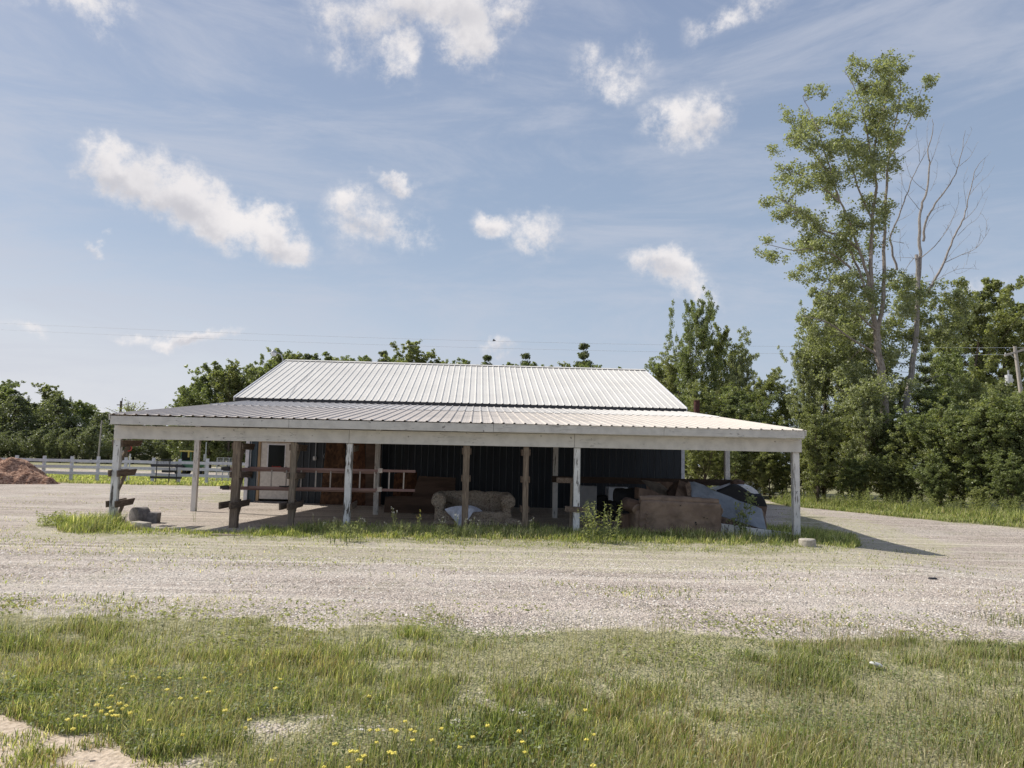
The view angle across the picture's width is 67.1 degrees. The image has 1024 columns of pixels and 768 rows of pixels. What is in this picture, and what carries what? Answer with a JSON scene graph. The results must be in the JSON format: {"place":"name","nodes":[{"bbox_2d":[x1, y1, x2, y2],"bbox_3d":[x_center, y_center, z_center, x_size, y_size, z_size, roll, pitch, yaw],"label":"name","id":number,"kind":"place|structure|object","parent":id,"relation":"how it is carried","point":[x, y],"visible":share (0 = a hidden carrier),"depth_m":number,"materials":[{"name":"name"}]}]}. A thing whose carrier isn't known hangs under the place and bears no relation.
{"place":"outdoors","nodes":[
{"label":"outdoors","id":0,"kind":"place"},
{"bbox_2d":[38,467,227,481],"bbox_3d":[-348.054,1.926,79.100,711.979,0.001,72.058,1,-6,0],"label":"gravel road","id":1,"kind":"structure","parent":0,"point":[101,470],"depth_m":67.47,"materials":[{"name":"gravel"}]},
{"bbox_2d":[46,471,243,485],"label":"grass","id":2,"kind":"structure","parent":0,"point":[106,479],"depth_m":41.98,"materials":[{"name":"plant"}]},
{"bbox_2d":[0,453,1023,767],"bbox_3d":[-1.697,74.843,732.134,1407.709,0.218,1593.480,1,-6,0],"label":"ground","id":3,"kind":"structure","parent":0,"point":[106,757],"depth_m":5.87,"materials":[{"name":"plant"}]},
{"bbox_2d":[0,379,27,449],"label":"broadleaf tree","id":4,"kind":"object","parent":3,"relation":"on","point":[7,387],"visible":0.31,"depth_m":125.62,"materials":[{"name":"green plant"}]},
{"bbox_2d":[0,430,29,457],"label":"broadleaf tree","id":5,"kind":"object","parent":3,"relation":"on","point":[6,435],"visible":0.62,"depth_m":112.09,"materials":[{"name":"green plant"}]},
{"bbox_2d":[5,430,38,457],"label":"broadleaf tree","id":6,"kind":"object","parent":3,"relation":"on","point":[24,435],"visible":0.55,"depth_m":110.76,"materials":[{"name":"green plant"}]},
{"bbox_2d":[0,394,48,457],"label":"broadleaf tree","id":7,"kind":"object","parent":3,"relation":"on","point":[21,403],"visible":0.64,"depth_m":118.36,"materials":[{"name":"green plant"}]},
{"bbox_2d":[17,429,59,458],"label":"broadleaf tree","id":8,"kind":"object","parent":3,"relation":"on","point":[39,434],"visible":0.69,"depth_m":109.31,"materials":[{"name":"green plant"}]},
{"bbox_2d":[31,382,63,451],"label":"broadleaf tree","id":9,"kind":"object","parent":3,"relation":"on","point":[46,394],"visible":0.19,"depth_m":126.82,"materials":[{"name":"green plant"}]},
{"bbox_2d":[36,428,76,462],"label":"broadleaf tree","id":10,"kind":"object","parent":3,"relation":"on","point":[57,432],"visible":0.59,"depth_m":108.54,"materials":[{"name":"green plant"}]},
{"bbox_2d":[25,395,89,458],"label":"broadleaf tree","id":11,"kind":"object","parent":3,"relation":"on","point":[54,404],"visible":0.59,"depth_m":119.36,"materials":[{"name":"green plant"}]},
{"bbox_2d":[51,399,94,449],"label":"broadleaf tree","id":12,"kind":"object","parent":3,"relation":"on","point":[79,405],"visible":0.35,"depth_m":123.47,"materials":[{"name":"green plant"}]},
{"bbox_2d":[52,427,98,462],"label":"broadleaf tree","id":13,"kind":"object","parent":3,"relation":"on","point":[74,432],"visible":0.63,"depth_m":107.59,"materials":[{"name":"green plant"}]},
{"bbox_2d":[65,426,113,463],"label":"broadleaf tree","id":14,"kind":"object","parent":3,"relation":"on","point":[92,433],"visible":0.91,"depth_m":106.65,"materials":[{"name":"green plant"}]},
{"bbox_2d":[81,411,117,457],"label":"broadleaf tree","id":15,"kind":"object","parent":3,"relation":"on","point":[104,417],"visible":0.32,"depth_m":119.98,"materials":[{"name":"green plant"}]},
{"bbox_2d":[2,455,244,483],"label":"rail fence","id":16,"kind":"object","parent":3,"relation":"on","point":[98,467],"visible":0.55,"depth_m":41.12,"materials":[{"name":"white paint"}]},
{"bbox_2d":[132,425,173,460],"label":"broadleaf tree","id":17,"kind":"object","parent":3,"relation":"on","point":[147,454],"visible":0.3,"depth_m":110.36,"materials":[{"name":"green plant"}]},
{"bbox_2d":[150,459,182,483],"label":"metal rack","id":18,"kind":"object","parent":3,"relation":"on","point":[169,465],"visible":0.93,"depth_m":40.59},
{"bbox_2d":[162,450,204,473],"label":"tractor","id":19,"kind":"object","parent":3,"relation":"on","point":[185,456],"visible":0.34,"depth_m":55.34,"materials":[{"name":"green paint"}]},
{"bbox_2d":[165,385,208,460],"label":"broadleaf tree","id":20,"kind":"object","parent":3,"relation":"on","point":[185,398],"visible":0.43,"depth_m":73.32,"materials":[{"name":"green plant"}]},
{"bbox_2d":[168,381,220,467],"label":"broadleaf tree","id":21,"kind":"object","parent":3,"relation":"on","point":[201,456],"visible":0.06,"depth_m":78.19,"materials":[{"name":"green plant"}]},
{"bbox_2d":[184,361,244,467],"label":"broadleaf tree","id":22,"kind":"object","parent":3,"relation":"on","point":[202,384],"visible":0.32,"depth_m":76.46,"materials":[{"name":"green plant"}]},
{"bbox_2d":[205,358,247,461],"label":"broadleaf tree","id":23,"kind":"object","parent":3,"relation":"on","point":[230,378],"visible":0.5,"depth_m":74.83,"materials":[{"name":"green plant"}]},
{"bbox_2d":[238,349,292,397],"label":"broadleaf tree","id":24,"kind":"object","parent":3,"relation":"on","point":[266,368],"visible":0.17,"depth_m":75.07,"materials":[{"name":"green plant"}]},
{"bbox_2d":[383,339,440,363],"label":"broadleaf tree","id":25,"kind":"object","parent":3,"relation":"on","point":[413,348],"visible":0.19,"depth_m":78.86,"materials":[{"name":"green plant"}]},
{"bbox_2d":[106,350,806,535],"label":"shed","id":26,"kind":"structure","parent":3,"relation":"on","point":[553,438],"depth_m":24.75,"materials":[{"name":"white metal"}]},
{"bbox_2d":[256,441,290,500],"bbox_3d":[-8.205,3.000,26.704,1.193,2.085,0.163,1,-6,0],"label":"door","id":27,"kind":"structure","parent":26,"relation":"in","point":[270,454],"depth_m":26.71,"materials":[{"name":"white paint"}]},
{"bbox_2d":[220,466,415,492],"bbox_3d":[-4.450,2.190,17.736,4.434,0.563,0.160,1,-6,-2],"label":"ladder","id":28,"kind":"object","parent":26,"relation":"on","point":[315,471],"visible":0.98,"depth_m":17.73,"materials":[{"name":"wood"}]},
{"bbox_2d":[53,510,861,553],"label":"grass","id":29,"kind":"structure","parent":3,"relation":"on","point":[820,535],"depth_m":16.25,"materials":[{"name":"plant"}]},
{"bbox_2d":[0,591,1015,666],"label":"creeping weeds","id":30,"kind":"object","parent":3,"relation":"on","point":[516,605],"visible":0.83,"depth_m":7.53,"materials":[{"name":"green plant"}]},
{"bbox_2d":[0,483,1023,641],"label":"gravel lot","id":31,"kind":"structure","parent":3,"relation":"on","point":[211,516],"depth_m":10.77,"materials":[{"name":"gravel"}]},
{"bbox_2d":[0,457,60,483],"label":"mulch pile","id":32,"kind":"object","parent":31,"relation":"on","point":[13,470],"visible":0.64,"depth_m":37.39,"materials":[{"name":"wood"}]},
{"bbox_2d":[35,510,96,526],"bbox_3d":[-9.707,2.911,16.793,1.310,0.361,1.135,1,-6,0],"label":"leafy patch","id":33,"kind":"object","parent":31,"relation":"on","point":[50,518],"visible":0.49,"depth_m":16.61,"materials":[{"name":"green plant"}]},
{"bbox_2d":[129,507,149,521],"bbox_3d":[-8.582,3.025,17.804,0.370,0.367,0.310,-2,-7,30],"label":"concrete cylinder","id":34,"kind":"object","parent":31,"relation":"on","point":[138,513],"visible":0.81,"depth_m":17.69,"materials":[{"name":"concrete"}]},
{"bbox_2d":[320,443,344,504],"bbox_3d":[-6.075,3.113,26.432,0.821,2.462,0.549,1,-6,0],"label":"strand board","id":35,"kind":"object","parent":31,"relation":"on","point":[334,455],"visible":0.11,"depth_m":26.42,"materials":[{"name":"wood"}]},
{"bbox_2d":[351,443,365,505],"bbox_3d":[-5.212,3.089,26.127,0.563,2.384,0.020,2,-6,-3],"label":"strand board","id":36,"kind":"object","parent":31,"relation":"on","point":[359,463],"visible":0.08,"depth_m":26.11,"materials":[{"name":"wood"}]},
{"bbox_2d":[365,444,380,505],"bbox_3d":[-4.685,3.157,26.044,0.593,2.468,0.020,2,-6,-3],"label":"plywood sheet","id":37,"kind":"object","parent":31,"relation":"on","point":[370,462],"visible":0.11,"depth_m":26.04,"materials":[{"name":"wood"}]},
{"bbox_2d":[393,472,416,495],"bbox_3d":[-3.280,3.153,23.696,0.735,0.902,0.020,2,-6,-3],"label":"strand board","id":38,"kind":"object","parent":31,"relation":"on","point":[410,480],"visible":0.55,"depth_m":23.70,"materials":[{"name":"wood"}]},
{"bbox_2d":[384,496,434,513],"bbox_3d":[-2.878,3.542,22.670,1.743,0.502,0.020,2,-6,-3],"label":"plywood sheet","id":39,"kind":"object","parent":31,"relation":"on","point":[408,504],"visible":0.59,"depth_m":22.65,"materials":[{"name":"wood"}]},
{"bbox_2d":[412,476,455,496],"bbox_3d":[-2.416,3.235,23.527,1.366,0.845,0.020,2,-6,-3],"label":"plywood sheet","id":40,"kind":"object","parent":31,"relation":"on","point":[427,486],"visible":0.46,"depth_m":23.53,"materials":[{"name":"wood"}]},
{"bbox_2d":[431,490,514,526],"bbox_3d":[-0.941,2.998,18.699,2.032,0.819,1.086,1,-6,0],"label":"sofa","id":41,"kind":"object","parent":31,"relation":"on","point":[496,505],"visible":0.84,"depth_m":18.28,"materials":[{"name":"fabric"}]},
{"bbox_2d":[445,506,474,525],"bbox_3d":[-1.234,3.122,18.088,0.720,0.520,0.201,1,-6,0],"label":"white cloth","id":42,"kind":"object","parent":41,"relation":"hanging from","point":[453,511],"visible":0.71,"depth_m":18.09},
{"bbox_2d":[0,549,1023,732],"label":"gravel pebbles","id":43,"kind":"object","parent":31,"relation":"on","point":[494,593],"visible":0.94,"depth_m":9.71,"materials":[{"name":"gravel"}]},
{"bbox_2d":[580,485,596,517],"bbox_3d":[2.206,3.483,22.905,0.531,0.921,0.600,2,-6,-3],"label":"metal cabinet","id":44,"kind":"object","parent":31,"relation":"on","point":[588,492],"visible":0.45,"depth_m":22.62,"materials":[{"name":"metal"}]},
{"bbox_2d":[605,488,638,520],"bbox_3d":[2.953,3.137,20.135,0.993,0.851,0.805,1,-6,0],"label":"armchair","id":45,"kind":"object","parent":31,"relation":"on","point":[619,494],"visible":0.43,"depth_m":20.23,"materials":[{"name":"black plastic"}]},
{"bbox_2d":[666,481,678,495],"bbox_3d":[4.037,2.746,19.492,0.296,0.584,0.300,2,-6,-3],"label":"board","id":46,"kind":"object","parent":31,"relation":"on","point":[671,490],"visible":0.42,"depth_m":19.36,"materials":[{"name":"brown wood"}]},
{"bbox_2d":[641,480,668,495],"bbox_3d":[3.770,2.674,19.603,0.724,0.431,1.073,3,-6,-17],"label":"board","id":47,"kind":"object","parent":46,"relation":"on","point":[659,488],"visible":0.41,"depth_m":19.72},
{"bbox_2d":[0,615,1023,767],"bbox_3d":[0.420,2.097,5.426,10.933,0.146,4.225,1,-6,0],"label":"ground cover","id":48,"kind":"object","parent":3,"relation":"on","point":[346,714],"visible":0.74,"depth_m":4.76,"materials":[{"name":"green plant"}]},
{"bbox_2d":[572,342,593,367],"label":"pine tree","id":49,"kind":"object","parent":3,"relation":"on","point":[583,355],"visible":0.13,"depth_m":80.37,"materials":[{"name":"green plant"}]},
{"bbox_2d":[577,499,622,542],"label":"weed plant","id":50,"kind":"object","parent":3,"relation":"on","point":[592,532],"visible":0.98,"depth_m":15.63,"materials":[{"name":"green plant"}]},
{"bbox_2d":[620,495,722,534],"bbox_3d":[3.671,3.018,17.819,2.317,0.908,1.069,1,-6,0],"label":"sofa","id":51,"kind":"object","parent":3,"relation":"on","point":[657,512],"visible":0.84,"depth_m":17.39,"materials":[{"name":"brown fabric"}]},
{"bbox_2d":[644,351,708,399],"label":"broadleaf tree","id":52,"kind":"object","parent":3,"relation":"on","point":[655,368],"visible":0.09,"depth_m":51.74,"materials":[{"name":"green plant"}]},
{"bbox_2d":[653,343,704,468],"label":"broadleaf tree","id":53,"kind":"object","parent":3,"relation":"on","point":[672,375],"visible":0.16,"depth_m":50.22,"materials":[{"name":"green plant"}]},
{"bbox_2d":[665,287,737,450],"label":"broadleaf tree","id":54,"kind":"object","parent":3,"relation":"on","point":[697,327],"visible":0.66,"depth_m":47.18,"materials":[{"name":"green plant"}]},
{"bbox_2d":[674,379,734,485],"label":"broadleaf tree","id":55,"kind":"object","parent":3,"relation":"on","point":[706,404],"visible":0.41,"depth_m":40.64,"materials":[{"name":"green plant"}]},
{"bbox_2d":[680,322,759,465],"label":"broadleaf tree","id":56,"kind":"object","parent":3,"relation":"on","point":[718,347],"visible":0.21,"depth_m":48.91,"materials":[{"name":"green plant"}]},
{"bbox_2d":[685,481,767,529],"bbox_3d":[5.166,3.000,18.565,1.923,1.259,0.747,-1,-6,20],"label":"tarp","id":57,"kind":"object","parent":3,"relation":"on","point":[726,503],"visible":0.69,"depth_m":18.48,"materials":[{"name":"plastic"}]},
{"bbox_2d":[711,479,766,515],"bbox_3d":[6.480,3.343,22.452,1.464,1.142,1.378,1,-6,0],"label":"tarp","id":58,"kind":"object","parent":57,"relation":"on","point":[733,488],"visible":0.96,"depth_m":21.82,"materials":[{"name":"black plastic"}]},
{"bbox_2d":[717,349,758,419],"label":"broadleaf tree","id":59,"kind":"object","parent":3,"relation":"on","point":[738,376],"visible":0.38,"depth_m":46.24,"materials":[{"name":"green plant"}]},
{"bbox_2d":[726,488,758,532],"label":"sapling","id":60,"kind":"object","parent":3,"relation":"on","point":[746,508],"visible":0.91,"depth_m":17.58,"materials":[{"name":"green plant"}]},
{"bbox_2d":[708,382,780,480],"bbox_3d":[11.540,2.844,40.019,3.296,6.015,4.366,4,-7,-29],"label":"broadleaf tree","id":61,"kind":"object","parent":3,"relation":"on","point":[738,464],"visible":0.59,"depth_m":39.52,"materials":[{"name":"green plant"}]},
{"bbox_2d":[721,523,789,536],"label":"timber beam","id":62,"kind":"structure","parent":3,"relation":"on","point":[728,527],"depth_m":17.85,"materials":[{"name":"white paint"}]},
{"bbox_2d":[742,437,775,490],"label":"shrub","id":63,"kind":"object","parent":3,"relation":"on","point":[756,487],"visible":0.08,"depth_m":39.79,"materials":[{"name":"green plant"}]},
{"bbox_2d":[723,366,794,494],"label":"broadleaf tree","id":64,"kind":"object","parent":3,"relation":"on","point":[770,385],"visible":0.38,"depth_m":43.97,"materials":[{"name":"green plant"}]},
{"bbox_2d":[746,451,790,498],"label":"shrub","id":65,"kind":"object","parent":3,"relation":"on","point":[771,464],"visible":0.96,"depth_m":38.08,"materials":[{"name":"green plant"}]},
{"bbox_2d":[766,377,805,493],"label":"broadleaf tree","id":66,"kind":"object","parent":3,"relation":"on","point":[791,423],"visible":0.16,"depth_m":44.57,"materials":[{"name":"green plant"}]},
{"bbox_2d":[777,450,817,497],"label":"shrub","id":67,"kind":"object","parent":3,"relation":"on","point":[801,455],"visible":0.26,"depth_m":37.84,"materials":[{"name":"green plant"}]},
{"bbox_2d":[776,345,826,497],"bbox_3d":[14.318,1.859,37.819,2.601,7.655,2.528,6,-8,-42],"label":"broadleaf tree","id":68,"kind":"object","parent":3,"relation":"on","point":[801,367],"visible":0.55,"depth_m":38.01,"materials":[{"name":"green plant"}]},
{"bbox_2d":[803,428,846,498],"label":"shrub","id":69,"kind":"object","parent":3,"relation":"on","point":[831,482],"visible":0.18,"depth_m":37.07,"materials":[{"name":"green plant"}]},
{"bbox_2d":[791,401,860,500],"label":"broadleaf tree","id":70,"kind":"object","parent":3,"relation":"on","point":[809,416],"visible":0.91,"depth_m":33.59,"materials":[{"name":"green plant"}]},
{"bbox_2d":[791,285,869,498],"bbox_3d":[16.287,0.431,39.185,4.160,10.859,4.042,0,-6,14],"label":"broadleaf tree","id":71,"kind":"object","parent":3,"relation":"on","point":[825,391],"visible":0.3,"depth_m":38.94,"materials":[{"name":"green plant"}]},
{"bbox_2d":[807,414,861,498],"bbox_3d":[15.867,3.411,37.104,3.472,4.589,2.620,0,-6,10],"label":"shrub","id":72,"kind":"object","parent":3,"relation":"on","point":[839,491],"visible":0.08,"depth_m":36.97,"materials":[{"name":"green plant"}]},
{"bbox_2d":[753,48,940,502],"bbox_3d":[15.746,-5.288,36.835,8.848,22.352,5.332,1,-6,0],"label":"cottonwood tree","id":73,"kind":"object","parent":3,"relation":"on","point":[828,178],"visible":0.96,"depth_m":36.58,"materials":[{"name":"green plant"}]},
{"bbox_2d":[825,454,879,500],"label":"shrub","id":74,"kind":"object","parent":3,"relation":"on","point":[859,471],"visible":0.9,"depth_m":33.48,"materials":[{"name":"green plant"}]},
{"bbox_2d":[813,299,897,495],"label":"broadleaf tree","id":75,"kind":"object","parent":3,"relation":"on","point":[841,316],"visible":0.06,"depth_m":40.87,"materials":[{"name":"green plant"}]},
{"bbox_2d":[824,406,888,499],"bbox_3d":[16.186,3.160,35.691,3.647,4.821,2.753,0,-6,10],"label":"shrub","id":76,"kind":"object","parent":3,"relation":"on","point":[846,438],"visible":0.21,"depth_m":35.61,"materials":[{"name":"green plant"}]},
{"bbox_2d":[840,378,901,498],"bbox_3d":[16.018,2.587,34.585,2.611,5.634,2.537,3,-6,-18],"label":"broadleaf tree","id":77,"kind":"object","parent":3,"relation":"on","point":[857,416],"visible":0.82,"depth_m":34.21,"materials":[{"name":"green plant"}]},
{"bbox_2d":[860,423,901,502],"bbox_3d":[16.944,3.489,35.167,2.338,4.094,3.097,0,-6,13],"label":"shrub","id":78,"kind":"object","parent":3,"relation":"on","point":[878,486],"visible":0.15,"depth_m":34.84,"materials":[{"name":"green plant"}]},
{"bbox_2d":[836,376,930,485],"bbox_3d":[18.987,2.725,39.082,4.867,6.383,4.412,-2,-6,26],"label":"broadleaf tree","id":79,"kind":"object","parent":3,"relation":"on","point":[915,399],"visible":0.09,"depth_m":38.86,"materials":[{"name":"green plant"}]},
{"bbox_2d":[848,405,939,504],"bbox_3d":[16.847,3.148,33.994,3.581,4.532,2.963,-3,-7,37],"label":"shrub","id":80,"kind":"object","parent":3,"relation":"on","point":[884,440],"visible":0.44,"depth_m":33.80,"materials":[{"name":"green plant"}]},
{"bbox_2d":[872,456,917,503],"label":"shrub","id":81,"kind":"object","parent":3,"relation":"on","point":[891,479],"visible":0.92,"depth_m":32.68,"materials":[{"name":"green plant"}]},
{"bbox_2d":[769,493,1023,527],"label":"grass","id":82,"kind":"structure","parent":3,"relation":"on","point":[1001,518],"depth_m":27.49,"materials":[{"name":"plant"}]},
{"bbox_2d":[814,119,994,503],"bbox_3d":[19.307,-3.368,38.091,8.923,20.575,4.068,0,-6,15],"label":"dead tree","id":83,"kind":"object","parent":3,"relation":"on","point":[915,334],"visible":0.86,"depth_m":37.85,"materials":[{"name":"green plant"}]},
{"bbox_2d":[881,409,939,503],"bbox_3d":[17.294,3.155,32.687,3.238,4.280,2.444,1,-6,0],"label":"shrub","id":84,"kind":"object","parent":3,"relation":"on","point":[911,438],"visible":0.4,"depth_m":32.61,"materials":[{"name":"green plant"}]},
{"bbox_2d":[910,345,950,484],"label":"pine tree","id":85,"kind":"object","parent":3,"relation":"on","point":[925,370],"visible":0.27,"depth_m":40.21,"materials":[{"name":"green plant"}]},
{"bbox_2d":[904,458,958,507],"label":"shrub","id":86,"kind":"object","parent":3,"relation":"on","point":[928,475],"visible":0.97,"depth_m":30.48,"materials":[{"name":"green plant"}]},
{"bbox_2d":[894,398,987,501],"bbox_3d":[17.759,2.902,31.434,2.977,4.554,3.597,5,-7,-32],"label":"shrub","id":87,"kind":"object","parent":3,"relation":"on","point":[932,425],"visible":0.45,"depth_m":31.44,"materials":[{"name":"green plant"}]},
{"bbox_2d":[908,312,979,391],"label":"broadleaf tree","id":88,"kind":"object","parent":3,"relation":"on","point":[939,349],"visible":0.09,"depth_m":69.56,"materials":[{"name":"green plant"}]},
{"bbox_2d":[913,342,975,497],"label":"broadleaf tree","id":89,"kind":"object","parent":3,"relation":"on","point":[942,363],"visible":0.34,"depth_m":43.76,"materials":[{"name":"green plant"}]},
{"bbox_2d":[919,392,989,509],"bbox_3d":[18.175,2.727,31.224,2.788,4.881,3.693,-3,-7,36],"label":"shrub","id":90,"kind":"object","parent":3,"relation":"on","point":[962,492],"visible":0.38,"depth_m":30.96,"materials":[{"name":"green plant"}]},
{"bbox_2d":[911,381,1012,502],"bbox_3d":[21.756,2.857,38.546,3.975,6.138,5.264,5,-7,-31],"label":"broadleaf tree","id":91,"kind":"object","parent":3,"relation":"on","point":[933,396],"visible":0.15,"depth_m":38.53,"materials":[{"name":"green plant"}]},
{"bbox_2d":[917,274,1023,405],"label":"broadleaf tree","id":92,"kind":"object","parent":3,"relation":"on","point":[986,368],"visible":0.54,"depth_m":66.23,"materials":[{"name":"green plant"}]},
{"bbox_2d":[940,399,1018,504],"bbox_3d":[18.521,2.852,30.530,2.946,4.506,3.560,-1,-6,23],"label":"shrub","id":93,"kind":"object","parent":3,"relation":"on","point":[975,429],"visible":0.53,"depth_m":29.96,"materials":[{"name":"green plant"}]},
{"bbox_2d":[966,486,995,508],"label":"shrub","id":94,"kind":"object","parent":3,"relation":"on","point":[976,491],"visible":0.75,"depth_m":28.66,"materials":[{"name":"green plant"}]},
{"bbox_2d":[948,377,1017,478],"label":"broadleaf tree","id":95,"kind":"object","parent":3,"relation":"on","point":[973,391],"visible":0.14,"depth_m":33.84,"materials":[{"name":"green plant"}]},
{"bbox_2d":[951,401,1023,511],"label":"broadleaf tree","id":96,"kind":"object","parent":3,"relation":"on","point":[1002,430],"visible":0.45,"depth_m":29.57,"materials":[{"name":"green plant"}]},
{"bbox_2d":[954,383,1023,502],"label":"shrub","id":97,"kind":"object","parent":3,"relation":"on","point":[992,404],"visible":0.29,"depth_m":29.62,"materials":[{"name":"green plant"}]},
{"bbox_2d":[966,300,1023,400],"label":"broadleaf tree","id":98,"kind":"object","parent":3,"relation":"on","point":[1010,360],"visible":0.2,"depth_m":68.22,"materials":[{"name":"green plant"}]},
{"bbox_2d":[977,450,1023,509],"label":"shrub","id":99,"kind":"object","parent":3,"relation":"on","point":[1010,475],"visible":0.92,"depth_m":28.53,"materials":[{"name":"green plant"}]},
{"bbox_2d":[978,389,1023,501],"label":"shrub","id":100,"kind":"object","parent":3,"relation":"on","point":[1019,416],"visible":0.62,"depth_m":28.95,"materials":[{"name":"green plant"}]},
{"bbox_2d":[979,380,1023,460],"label":"broadleaf tree","id":101,"kind":"object","parent":3,"relation":"on","point":[1008,390],"visible":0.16,"depth_m":30.15,"materials":[{"name":"green plant"}]},
{"bbox_2d":[1004,346,1023,398],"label":"utility pole","id":102,"kind":"object","parent":3,"relation":"on","point":[1017,367],"visible":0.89,"depth_m":60.34,"materials":[{"name":"grey wood"}]},
{"bbox_2d":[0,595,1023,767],"bbox_3d":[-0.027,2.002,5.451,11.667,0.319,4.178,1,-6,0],"label":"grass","id":103,"kind":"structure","parent":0,"point":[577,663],"depth_m":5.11,"materials":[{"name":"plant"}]},
{"bbox_2d":[0,0,1023,466],"label":"sky","id":104,"kind":"structure","parent":0,"point":[528,174],"materials":[{"name":"blue"}]},
{"bbox_2d":[765,500,1023,550],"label":"gravel track","id":105,"kind":"structure","parent":0,"point":[897,532],"depth_m":21.77,"materials":[{"name":"gravel"}]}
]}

